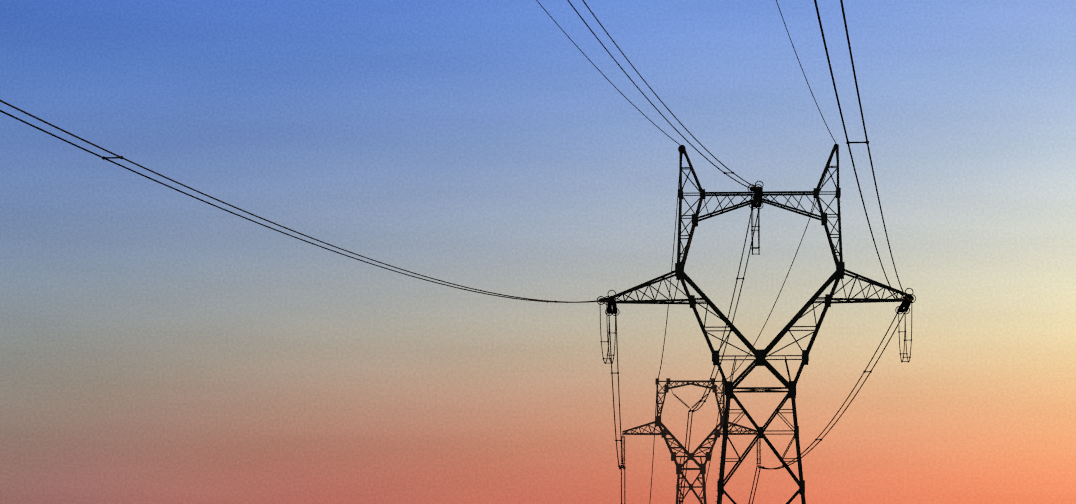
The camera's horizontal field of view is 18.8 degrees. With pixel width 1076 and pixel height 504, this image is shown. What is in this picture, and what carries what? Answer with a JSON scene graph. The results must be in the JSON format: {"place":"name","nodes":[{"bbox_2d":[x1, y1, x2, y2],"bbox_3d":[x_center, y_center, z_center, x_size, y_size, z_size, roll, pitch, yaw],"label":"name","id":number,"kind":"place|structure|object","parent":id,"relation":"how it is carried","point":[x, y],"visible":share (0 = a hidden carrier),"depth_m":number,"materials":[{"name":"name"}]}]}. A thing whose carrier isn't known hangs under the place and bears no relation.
{"place":"outdoors","nodes":[
{"label":"outdoors","id":0,"kind":"place"},
{"bbox_2d":[0,0,1075,503],"label":"sky","id":1,"kind":"structure","parent":0,"point":[160,344],"materials":[{"name":"blue"}]},
{"bbox_3d":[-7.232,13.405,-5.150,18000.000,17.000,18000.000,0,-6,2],"label":"ground","id":2,"kind":"structure","parent":0,"visible":0},
{"bbox_2d":[622,378,757,503],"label":"suspension pylon","id":3,"kind":"object","parent":2,"relation":"on","point":[665,431],"visible":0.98,"depth_m":506.11,"materials":[{"name":"metal"}]},
{"bbox_2d":[611,144,909,503],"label":"tension pylon","id":4,"kind":"object","parent":2,"relation":"on","point":[760,355],"visible":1,"depth_m":248.72,"materials":[{"name":"metal"}]},
{"bbox_2d":[0,0,912,503],"bbox_3d":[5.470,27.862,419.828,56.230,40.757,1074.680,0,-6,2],"label":"conductors","id":5,"kind":"structure","parent":4,"relation":"attached to","point":[606,300],"depth_m":180.16,"materials":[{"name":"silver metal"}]},
{"bbox_2d":[102,141,915,503],"bbox_3d":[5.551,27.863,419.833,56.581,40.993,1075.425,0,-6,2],"label":"line fittings","id":6,"kind":"object","parent":4,"relation":"attached to","point":[604,299],"visible":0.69,"depth_m":248.32,"materials":[{"name":"silver metal"}]},
{"bbox_2d":[600,186,912,464],"bbox_3d":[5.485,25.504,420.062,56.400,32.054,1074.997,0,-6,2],"label":"insulator strings","id":7,"kind":"object","parent":4,"relation":"attached to","point":[906,306],"visible":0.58,"depth_m":253.98,"materials":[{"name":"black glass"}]}
]}

